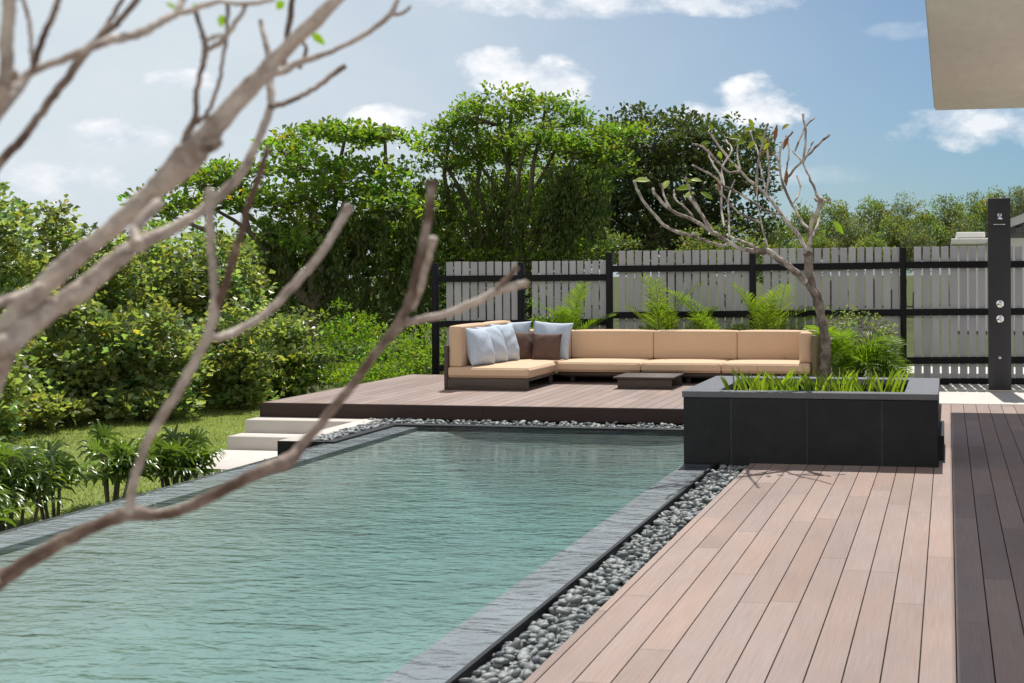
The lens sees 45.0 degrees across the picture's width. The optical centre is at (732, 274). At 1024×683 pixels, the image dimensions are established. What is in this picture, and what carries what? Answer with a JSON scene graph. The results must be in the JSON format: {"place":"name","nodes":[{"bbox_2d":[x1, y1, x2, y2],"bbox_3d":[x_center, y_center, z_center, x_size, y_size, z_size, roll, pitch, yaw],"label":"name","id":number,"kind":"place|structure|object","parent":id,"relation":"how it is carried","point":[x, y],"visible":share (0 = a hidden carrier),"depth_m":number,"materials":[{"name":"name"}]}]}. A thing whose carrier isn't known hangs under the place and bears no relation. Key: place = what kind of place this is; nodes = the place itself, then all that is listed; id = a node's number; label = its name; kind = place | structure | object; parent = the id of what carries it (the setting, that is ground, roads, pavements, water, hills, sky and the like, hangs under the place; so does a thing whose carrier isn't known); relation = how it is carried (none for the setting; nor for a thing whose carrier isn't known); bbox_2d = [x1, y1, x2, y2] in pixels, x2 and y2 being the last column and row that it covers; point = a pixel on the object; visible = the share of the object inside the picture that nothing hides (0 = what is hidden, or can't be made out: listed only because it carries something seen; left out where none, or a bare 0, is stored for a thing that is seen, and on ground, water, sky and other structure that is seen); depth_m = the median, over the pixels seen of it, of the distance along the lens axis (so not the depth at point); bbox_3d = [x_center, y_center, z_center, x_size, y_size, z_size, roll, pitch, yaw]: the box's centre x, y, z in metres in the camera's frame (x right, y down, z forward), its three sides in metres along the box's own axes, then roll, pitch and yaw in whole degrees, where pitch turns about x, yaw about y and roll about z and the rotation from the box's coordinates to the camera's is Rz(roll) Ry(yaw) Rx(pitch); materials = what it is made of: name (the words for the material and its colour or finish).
{"place":"outdoors","nodes":[
{"label":"outdoors","id":0,"kind":"place"},
{"bbox_2d":[0,402,259,529],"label":"lawn","id":1,"kind":"structure","parent":0,"point":[74,451],"depth_m":14.33,"materials":[{"name":"green plant"}]},
{"bbox_2d":[0,481,34,526],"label":"lady palm","id":2,"kind":"object","parent":1,"relation":"on","point":[5,510],"visible":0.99,"depth_m":8.38,"materials":[{"name":"green plant"}]},
{"bbox_2d":[0,309,36,439],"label":"thicket shrub","id":3,"kind":"object","parent":1,"relation":"on","point":[11,397],"visible":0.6,"depth_m":13.99,"materials":[{"name":"green plant"}]},
{"bbox_2d":[0,182,59,314],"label":"thicket shrub","id":4,"kind":"object","parent":1,"relation":"on","point":[11,275],"visible":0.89,"depth_m":15.31,"materials":[{"name":"green plant"}]},
{"bbox_2d":[0,436,68,531],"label":"lady palm","id":5,"kind":"object","parent":1,"relation":"on","point":[15,471],"visible":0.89,"depth_m":8.87,"materials":[{"name":"green plant"}]},
{"bbox_2d":[0,363,92,435],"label":"thicket shrub","id":6,"kind":"object","parent":1,"relation":"on","point":[46,406],"visible":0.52,"depth_m":14.86,"materials":[{"name":"green plant"}]},
{"bbox_2d":[0,194,108,335],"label":"thicket shrub","id":7,"kind":"object","parent":1,"relation":"on","point":[64,237],"visible":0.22,"depth_m":16.88,"materials":[{"name":"green plant"}]},
{"bbox_2d":[22,435,103,519],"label":"lady palm","id":8,"kind":"object","parent":1,"relation":"on","point":[72,466],"visible":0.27,"depth_m":9.46,"materials":[{"name":"green plant"}]},
{"bbox_2d":[19,377,124,427],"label":"thicket shrub","id":9,"kind":"object","parent":1,"relation":"on","point":[87,402],"visible":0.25,"depth_m":15.49,"materials":[{"name":"green plant"}]},
{"bbox_2d":[6,293,149,395],"bbox_3d":[-8.896,1.229,16.081,1.914,1.974,1.853,0,0,10],"label":"thicket shrub","id":10,"kind":"object","parent":1,"relation":"on","point":[72,352],"visible":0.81,"depth_m":15.86,"materials":[{"name":"green plant"}]},
{"bbox_2d":[16,354,153,418],"bbox_3d":[-8.883,1.656,16.561,1.903,1.134,1.832,0,0,36],"label":"thicket shrub","id":11,"kind":"object","parent":1,"relation":"on","point":[99,413],"visible":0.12,"depth_m":16.10,"materials":[{"name":"green plant"}]},
{"bbox_2d":[65,419,167,502],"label":"lady palm","id":12,"kind":"object","parent":1,"relation":"on","point":[121,460],"visible":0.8,"depth_m":10.11,"materials":[{"name":"green plant"}]},
{"bbox_2d":[89,294,215,391],"bbox_3d":[-7.946,1.246,16.420,1.541,1.944,1.806,0,0,-42],"label":"thicket shrub","id":13,"kind":"object","parent":1,"relation":"on","point":[146,348],"visible":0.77,"depth_m":16.28,"materials":[{"name":"green plant"}]},
{"bbox_2d":[97,372,209,423],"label":"thicket shrub","id":14,"kind":"object","parent":1,"relation":"on","point":[146,402],"visible":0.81,"depth_m":15.85,"materials":[{"name":"green plant"}]},
{"bbox_2d":[127,425,229,487],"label":"lady palm","id":15,"kind":"object","parent":1,"relation":"on","point":[184,454],"visible":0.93,"depth_m":10.58,"materials":[{"name":"green plant"}]},
{"bbox_2d":[154,449,276,477],"bbox_3d":[-4.644,1.999,12.008,1.717,0.288,1.222,0,0,10],"label":"step landing","id":16,"kind":"object","parent":1,"relation":"on","point":[233,458],"visible":0.1,"depth_m":12.14,"materials":[{"name":"concrete"}]},
{"bbox_2d":[145,348,285,405],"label":"thicket shrub","id":17,"kind":"object","parent":1,"relation":"on","point":[196,386],"visible":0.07,"depth_m":17.94,"materials":[{"name":"green plant"}]},
{"bbox_2d":[178,289,285,404],"bbox_3d":[-7.352,1.215,17.457,1.565,1.998,1.551,0,0,-4],"label":"thicket shrub","id":18,"kind":"object","parent":1,"relation":"on","point":[245,358],"visible":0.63,"depth_m":17.38,"materials":[{"name":"green plant"}]},
{"bbox_2d":[200,362,284,409],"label":"thicket shrub","id":19,"kind":"object","parent":1,"relation":"on","point":[247,395],"visible":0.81,"depth_m":17.29,"materials":[{"name":"green plant"}]},
{"bbox_2d":[263,360,318,399],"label":"thicket shrub","id":20,"kind":"object","parent":1,"relation":"on","point":[305,384],"visible":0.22,"depth_m":18.46,"materials":[{"name":"green plant"}]},
{"bbox_2d":[245,417,365,432],"bbox_3d":[-4.666,1.884,13.116,1.284,0.599,0.286,0,0,10],"label":"step","id":21,"kind":"object","parent":1,"relation":"on","point":[281,424],"visible":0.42,"depth_m":13.03,"materials":[{"name":"concrete"}]},
{"bbox_2d":[278,338,370,392],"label":"bush","id":22,"kind":"object","parent":1,"relation":"on","point":[335,358],"visible":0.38,"depth_m":18.66,"materials":[{"name":"green plant"}]},
{"bbox_2d":[278,418,383,440],"bbox_3d":[-4.058,1.829,12.245,0.215,0.502,1.786,0,0,10],"label":"channel coping","id":23,"kind":"object","parent":1,"relation":"on","point":[336,428],"visible":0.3,"depth_m":12.34,"materials":[{"name":"concrete"}]},
{"bbox_2d":[277,441,324,455],"bbox_3d":[-4.077,1.880,11.369,0.482,0.600,0.064,0,0,10],"label":"channel end","id":24,"kind":"object","parent":23,"relation":"attached to","point":[283,447],"visible":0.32,"depth_m":11.36,"materials":[{"name":"black stone"}]},
{"bbox_2d":[318,356,413,387],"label":"bush","id":25,"kind":"object","parent":1,"relation":"on","point":[378,372],"visible":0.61,"depth_m":17.49,"materials":[{"name":"green plant"}]},
{"bbox_2d":[340,335,445,379],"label":"bush","id":26,"kind":"object","parent":1,"relation":"on","point":[411,366],"visible":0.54,"depth_m":18.49,"materials":[{"name":"green plant"}]},
{"bbox_2d":[0,0,528,590],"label":"frangipani tree","id":27,"kind":"object","parent":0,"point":[30,312],"visible":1,"depth_m":1.30,"materials":[{"name":"brown plant"}]},
{"bbox_2d":[0,431,683,682],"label":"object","id":28,"kind":"structure","parent":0,"point":[103,655],"depth_m":8.32,"materials":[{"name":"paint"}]},
{"bbox_2d":[0,427,712,682],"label":"pool ledge","id":29,"kind":"object","parent":28,"relation":"on","point":[429,658],"visible":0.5,"depth_m":6.62,"materials":[{"name":"stone"}]},
{"bbox_2d":[0,426,713,682],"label":"pool water","id":30,"kind":"structure","parent":28,"relation":"in","point":[308,484],"depth_m":8.15,"materials":[{"name":"teal liquid"}]},
{"bbox_2d":[0,423,717,682],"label":"pool edge","id":31,"kind":"object","parent":28,"relation":"attached to","point":[484,657],"visible":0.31,"depth_m":8.14,"materials":[{"name":"black stone"}]},
{"bbox_2d":[0,0,1023,277],"label":"sky","id":32,"kind":"structure","parent":0,"point":[861,68],"materials":[{"name":"blue"}]},
{"bbox_2d":[16,275,1023,404],"bbox_3d":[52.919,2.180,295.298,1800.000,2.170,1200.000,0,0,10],"label":"ground","id":33,"kind":"structure","parent":0,"point":[910,319],"depth_m":51.21,"materials":[{"name":"green plant"}]},
{"bbox_2d":[66,223,168,325],"bbox_3d":[-9.338,0.707,17.909,1.611,3.022,1.537,0,0,39],"label":"thicket shrub","id":34,"kind":"object","parent":33,"relation":"on","point":[115,296],"visible":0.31,"depth_m":17.81,"materials":[{"name":"green plant"}]},
{"bbox_2d":[107,229,207,346],"bbox_3d":[-8.962,0.740,18.855,1.789,2.958,1.492,0,0,10],"label":"thicket shrub","id":35,"kind":"object","parent":33,"relation":"on","point":[170,267],"visible":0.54,"depth_m":18.77,"materials":[{"name":"green plant"}]},
{"bbox_2d":[113,215,264,339],"bbox_3d":[-13.608,0.333,30.025,4.538,3.852,3.177,0,0,10],"label":"background tree","id":36,"kind":"object","parent":33,"relation":"on","point":[153,224],"visible":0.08,"depth_m":29.87,"materials":[{"name":"green plant"}]},
{"bbox_2d":[158,229,277,326],"bbox_3d":[-8.153,0.740,19.423,1.820,2.951,1.482,0,0,10],"label":"thicket shrub","id":37,"kind":"object","parent":33,"relation":"on","point":[255,276],"visible":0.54,"depth_m":19.29,"materials":[{"name":"green plant"}]},
{"bbox_2d":[227,432,304,449],"bbox_3d":[-4.720,1.952,12.811,1.284,0.463,0.327,0,0,10],"label":"step","id":38,"kind":"object","parent":33,"relation":"on","point":[255,441],"visible":0.24,"depth_m":12.72,"materials":[{"name":"concrete"}]},
{"bbox_2d":[116,115,458,367],"bbox_3d":[-8.920,-0.485,24.765,6.603,5.546,4.206,0,0,10],"label":"spreading tree","id":39,"kind":"object","parent":33,"relation":"on","point":[344,258],"visible":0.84,"depth_m":24.56,"materials":[{"name":"green plant"}]},
{"bbox_2d":[251,301,339,398],"bbox_3d":[-7.081,1.312,18.676,1.717,1.801,1.642,0,0,10],"label":"thicket shrub","id":40,"kind":"object","parent":33,"relation":"on","point":[283,336],"visible":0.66,"depth_m":18.59,"materials":[{"name":"green plant"}]},
{"bbox_2d":[202,200,444,354],"bbox_3d":[-10.076,0.147,30.302,6.527,4.174,5.025,0,0,10],"label":"background tree","id":41,"kind":"object","parent":33,"relation":"on","point":[292,304],"visible":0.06,"depth_m":29.34,"materials":[{"name":"green plant"}]},
{"bbox_2d":[308,298,396,357],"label":"bush","id":42,"kind":"object","parent":33,"relation":"on","point":[364,335],"visible":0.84,"depth_m":19.40,"materials":[{"name":"green plant"}]},
{"bbox_2d":[396,319,446,371],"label":"bush","id":43,"kind":"object","parent":33,"relation":"on","point":[400,335],"visible":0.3,"depth_m":20.41,"materials":[{"name":"green plant"}]},
{"bbox_2d":[351,175,494,354],"bbox_3d":[-7.777,0.148,29.909,4.121,5.403,3.665,0,0,10],"label":"background tree","id":44,"kind":"object","parent":33,"relation":"on","point":[442,288],"visible":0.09,"depth_m":29.70,"materials":[{"name":"green plant"}]},
{"bbox_2d":[264,416,682,425],"bbox_3d":[-1.479,1.755,14.622,6.967,0.625,3.744,0,0,10],"label":"platform base","id":45,"kind":"object","parent":33,"relation":"on","point":[557,423],"visible":0.07,"depth_m":12.79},
{"bbox_2d":[260,377,683,423],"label":"platform fascia","id":46,"kind":"structure","parent":45,"relation":"attached to","point":[576,414],"depth_m":12.92,"materials":[{"name":"brown wood"}]},
{"bbox_2d":[263,374,709,416],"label":"sofa platform","id":47,"kind":"structure","parent":45,"relation":"on","point":[589,392],"depth_m":14.06,"materials":[{"name":"brown wood"}]},
{"bbox_2d":[444,320,820,390],"bbox_3d":[-1.178,1.013,15.333,4.477,0.793,2.001,0,0,10],"label":"sectional sofa","id":48,"kind":"object","parent":47,"relation":"on","point":[696,354],"visible":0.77,"depth_m":15.55,"materials":[{"name":"beige fabric"}]},
{"bbox_2d":[466,328,494,365],"bbox_3d":[-3.175,0.908,15.034,0.262,0.500,0.460,-19,-11,24],"label":"throw pillow","id":49,"kind":"object","parent":48,"relation":"on","point":[479,347],"visible":1,"depth_m":14.89,"materials":[{"name":"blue fabric"}]},
{"bbox_2d":[476,325,507,362],"bbox_3d":[-3.086,0.902,15.364,0.265,0.510,0.460,-20,-7,27],"label":"throw pillow","id":50,"kind":"object","parent":48,"relation":"on","point":[498,342],"visible":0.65,"depth_m":15.32,"materials":[{"name":"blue fabric"}]},
{"bbox_2d":[489,324,519,360],"bbox_3d":[-2.987,0.897,15.691,0.246,0.520,0.460,-19,-11,28],"label":"throw pillow","id":51,"kind":"object","parent":48,"relation":"on","point":[510,339],"visible":0.6,"depth_m":15.64,"materials":[{"name":"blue fabric"}]},
{"bbox_2d":[487,321,531,332],"bbox_3d":[-3.048,0.892,16.263,0.620,0.520,0.181,0,-14,6],"label":"throw pillow","id":52,"kind":"object","parent":48,"relation":"on","point":[521,327],"visible":0.16,"depth_m":16.25,"materials":[{"name":"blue fabric"}]},
{"bbox_2d":[515,332,532,358],"bbox_3d":[-2.820,0.966,16.019,0.360,0.400,0.165,5,-15,-38],"label":"throw pillow","id":53,"kind":"object","parent":48,"relation":"on","point":[525,342],"visible":0.66,"depth_m":15.98,"materials":[{"name":"brown fabric"}]},
{"bbox_2d":[531,333,562,359],"bbox_3d":[-2.478,0.974,15.948,0.420,0.380,0.149,0,-14,13],"label":"throw pillow","id":54,"kind":"object","parent":48,"relation":"on","point":[546,346],"visible":0.98,"depth_m":15.89,"materials":[{"name":"brown fabric"}]},
{"bbox_2d":[533,321,573,358],"bbox_3d":[-2.446,0.894,16.135,0.580,0.520,0.191,3,-13,14],"label":"throw pillow","id":55,"kind":"object","parent":48,"relation":"on","point":[565,329],"visible":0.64,"depth_m":16.09,"materials":[{"name":"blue fabric"}]},
{"bbox_2d":[613,373,684,388],"bbox_3d":[-1.046,1.335,14.999,0.762,0.149,0.636,0,0,10],"label":"coffee table","id":56,"kind":"object","parent":47,"relation":"on","point":[647,380],"visible":1,"depth_m":14.74,"materials":[{"name":"brown wood"}]},
{"bbox_2d":[384,162,621,327],"bbox_3d":[-6.202,-0.388,32.133,6.776,5.485,5.158,0,0,10],"label":"background tree","id":57,"kind":"object","parent":33,"relation":"on","point":[529,297],"visible":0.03,"depth_m":31.37,"materials":[{"name":"green plant"}]},
{"bbox_2d":[384,80,660,319],"bbox_3d":[-4.656,-0.970,26.747,6.653,6.477,5.191,0,0,38],"label":"tall tree","id":58,"kind":"object","parent":33,"relation":"on","point":[565,203],"visible":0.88,"depth_m":25.60,"materials":[{"name":"green plant"}]},
{"bbox_2d":[553,219,642,328],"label":"pale tree","id":59,"kind":"object","parent":33,"relation":"on","point":[615,243],"visible":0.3,"depth_m":26.81,"materials":[{"name":"green plant"}]},
{"bbox_2d":[546,100,801,327],"bbox_3d":[-1.542,-1.286,30.928,6.441,6.339,4.982,0,0,-14],"label":"dark tree","id":60,"kind":"object","parent":33,"relation":"on","point":[664,160],"visible":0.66,"depth_m":30.39,"materials":[{"name":"green plant"}]},
{"bbox_2d":[650,211,796,310],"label":"pale tree","id":61,"kind":"object","parent":33,"relation":"on","point":[698,245],"visible":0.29,"depth_m":25.86,"materials":[{"name":"green plant"}]},
{"bbox_2d":[740,218,795,280],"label":"distant tree","id":62,"kind":"object","parent":33,"relation":"on","point":[779,236],"visible":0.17,"depth_m":49.84,"materials":[{"name":"green plant"}]},
{"bbox_2d":[773,200,822,277],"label":"distant tree","id":63,"kind":"object","parent":33,"relation":"on","point":[806,218],"visible":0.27,"depth_m":51.73,"materials":[{"name":"green plant"}]},
{"bbox_2d":[787,228,839,309],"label":"distant tree","id":64,"kind":"object","parent":33,"relation":"on","point":[822,243],"visible":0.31,"depth_m":43.91,"materials":[{"name":"green plant"}]},
{"bbox_2d":[802,194,857,306],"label":"distant tree","id":65,"kind":"object","parent":33,"relation":"on","point":[833,215],"visible":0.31,"depth_m":53.80,"materials":[{"name":"green plant"}]},
{"bbox_2d":[818,212,874,309],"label":"distant tree","id":66,"kind":"object","parent":33,"relation":"on","point":[845,242],"visible":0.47,"depth_m":45.83,"materials":[{"name":"green plant"}]},
{"bbox_2d":[847,232,895,308],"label":"distant tree","id":67,"kind":"object","parent":33,"relation":"on","point":[873,243],"visible":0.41,"depth_m":42.87,"materials":[{"name":"green plant"}]},
{"bbox_2d":[849,194,897,305],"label":"distant tree","id":68,"kind":"object","parent":33,"relation":"on","point":[879,207],"visible":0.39,"depth_m":55.68,"materials":[{"name":"green plant"}]},
{"bbox_2d":[869,212,913,308],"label":"distant tree","id":69,"kind":"object","parent":33,"relation":"on","point":[891,234],"visible":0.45,"depth_m":44.78,"materials":[{"name":"green plant"}]},
{"bbox_2d":[882,191,926,300],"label":"distant tree","id":70,"kind":"object","parent":33,"relation":"on","point":[907,211],"visible":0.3,"depth_m":55.96,"materials":[{"name":"green plant"}]},
{"bbox_2d":[890,224,940,308],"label":"distant tree","id":71,"kind":"object","parent":33,"relation":"on","point":[919,239],"visible":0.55,"depth_m":43.75,"materials":[{"name":"green plant"}]},
{"bbox_2d":[903,209,957,271],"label":"distant tree","id":72,"kind":"object","parent":33,"relation":"on","point":[938,228],"visible":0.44,"depth_m":47.72,"materials":[{"name":"green plant"}]},
{"bbox_2d":[922,193,972,298],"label":"distant tree","id":73,"kind":"object","parent":33,"relation":"on","point":[948,214],"visible":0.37,"depth_m":57.81,"materials":[{"name":"green plant"}]},
{"bbox_2d":[936,213,986,260],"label":"distant tree","id":74,"kind":"object","parent":33,"relation":"on","point":[965,228],"visible":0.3,"depth_m":47.81,"materials":[{"name":"green plant"}]},
{"bbox_2d":[950,189,987,236],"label":"distant tree","id":75,"kind":"object","parent":33,"relation":"on","point":[970,205],"visible":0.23,"depth_m":59.70,"materials":[{"name":"green plant"}]},
{"bbox_2d":[950,213,1023,330],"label":"neighbour house","id":76,"kind":"structure","parent":33,"relation":"on","point":[968,239],"depth_m":33.16,"materials":[{"name":"white paint"}]},
{"bbox_2d":[968,185,1017,237],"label":"distant tree","id":77,"kind":"object","parent":33,"relation":"on","point":[983,212],"visible":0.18,"depth_m":57.97,"materials":[{"name":"green plant"}]},
{"bbox_2d":[1006,183,1023,217],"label":"distant tree","id":78,"kind":"object","parent":33,"relation":"on","point":[1018,200],"visible":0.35,"depth_m":55.75,"materials":[{"name":"green plant"}]},
{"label":"planting bed","id":79,"kind":"structure","parent":33,"relation":"on","visible":0},
{"bbox_2d":[527,299,557,328],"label":"bush","id":80,"kind":"object","parent":79,"relation":"on","point":[543,318],"visible":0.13,"depth_m":17.32,"materials":[{"name":"green plant"}]},
{"bbox_2d":[528,281,617,329],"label":"areca palm","id":81,"kind":"object","parent":79,"relation":"on","point":[572,316],"visible":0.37,"depth_m":17.00,"materials":[{"name":"green plant"}]},
{"bbox_2d":[623,273,719,329],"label":"areca palm","id":82,"kind":"object","parent":79,"relation":"on","point":[658,311],"visible":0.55,"depth_m":16.77,"materials":[{"name":"green plant"}]},
{"bbox_2d":[663,289,779,329],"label":"areca palm","id":83,"kind":"object","parent":79,"relation":"on","point":[695,319],"visible":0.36,"depth_m":16.50,"materials":[{"name":"green plant"}]},
{"bbox_2d":[431,246,1023,384],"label":"garden fence","id":84,"kind":"object","parent":79,"relation":"on","point":[898,312],"visible":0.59,"depth_m":17.10,"materials":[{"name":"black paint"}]},
{"bbox_2d":[720,283,816,329],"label":"areca palm","id":85,"kind":"object","parent":79,"relation":"on","point":[762,319],"visible":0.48,"depth_m":16.49,"materials":[{"name":"green plant"}]},
{"bbox_2d":[793,325,912,377],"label":"areca palm","id":86,"kind":"object","parent":79,"relation":"on","point":[844,353],"visible":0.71,"depth_m":15.54,"materials":[{"name":"green plant"}]},
{"bbox_2d":[818,304,901,375],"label":"bush","id":87,"kind":"object","parent":79,"relation":"on","point":[871,323],"visible":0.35,"depth_m":16.17,"materials":[{"name":"green plant"}]},
{"bbox_2d":[842,351,914,377],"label":"areca palm","id":88,"kind":"object","parent":79,"relation":"on","point":[877,371],"visible":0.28,"depth_m":15.78,"materials":[{"name":"green plant"}]},
{"bbox_2d":[880,406,1023,682],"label":"deck base","id":89,"kind":"object","parent":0,"point":[940,407],"depth_m":6.26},
{"bbox_2d":[523,404,1023,682],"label":"pool deck","id":90,"kind":"structure","parent":89,"relation":"on","point":[766,573],"depth_m":6.04,"materials":[{"name":"brown wood"}]},
{"bbox_2d":[682,376,943,470],"bbox_3d":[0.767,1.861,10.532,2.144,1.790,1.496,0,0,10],"label":"stone planter","id":91,"kind":"object","parent":90,"relation":"on","point":[736,427],"visible":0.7,"depth_m":9.82,"materials":[{"name":"stone"}]},
{"bbox_2d":[633,113,843,390],"bbox_3d":[-0.138,-0.169,10.411,2.077,2.535,1.172,0,0,-29],"label":"frangipani tree","id":92,"kind":"object","parent":91,"relation":"on","point":[807,280],"visible":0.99,"depth_m":10.50,"materials":[{"name":"brown plant"}]},
{"bbox_2d":[731,368,767,389],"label":"strap lily","id":93,"kind":"object","parent":91,"relation":"on","point":[743,386],"visible":0.48,"depth_m":10.18,"materials":[{"name":"green plant"}]},
{"bbox_2d":[739,370,765,389],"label":"strap lily","id":94,"kind":"object","parent":91,"relation":"on","point":[751,381],"visible":0.56,"depth_m":10.09,"materials":[{"name":"green plant"}]},
{"bbox_2d":[821,373,852,390],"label":"strap lily","id":95,"kind":"object","parent":91,"relation":"on","point":[835,386],"visible":0.48,"depth_m":9.95,"materials":[{"name":"green plant"}]},
{"bbox_2d":[868,369,900,391],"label":"strap lily","id":96,"kind":"object","parent":91,"relation":"on","point":[879,388],"visible":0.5,"depth_m":9.92,"materials":[{"name":"green plant"}]},
{"bbox_2d":[925,0,1023,109],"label":"house","id":97,"kind":"structure","parent":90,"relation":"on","point":[976,50],"depth_m":11.37,"materials":[{"name":"beige paint"}]},
{"bbox_2d":[907,366,1023,377],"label":"neighbour path","id":98,"kind":"structure","parent":0,"point":[950,372],"depth_m":19.09,"materials":[{"name":"concrete"}]},
{"bbox_2d":[939,385,1023,405],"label":"concrete apron","id":99,"kind":"object","parent":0,"point":[946,396],"depth_m":14.98,"materials":[{"name":"white concrete"}]},
{"bbox_2d":[949,384,1023,391],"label":"shower tray","id":100,"kind":"object","parent":99,"relation":"on","point":[979,387],"visible":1,"depth_m":15.98,"materials":[{"name":"concrete"}]},
{"bbox_2d":[988,198,1010,389],"bbox_3d":[3.480,0.262,15.656,0.290,2.515,0.296,0,0,10],"label":"outdoor shower","id":101,"kind":"object","parent":100,"relation":"on","point":[999,293],"visible":1,"depth_m":15.70,"materials":[{"name":"metal"}]},
{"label":"pebble bed","id":102,"kind":"structure","parent":0,"visible":0},
{"bbox_2d":[312,418,746,681],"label":"river pebbles","id":103,"kind":"object","parent":102,"relation":"on","point":[607,580],"visible":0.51,"depth_m":7.56,"materials":[{"name":"grey stone"}]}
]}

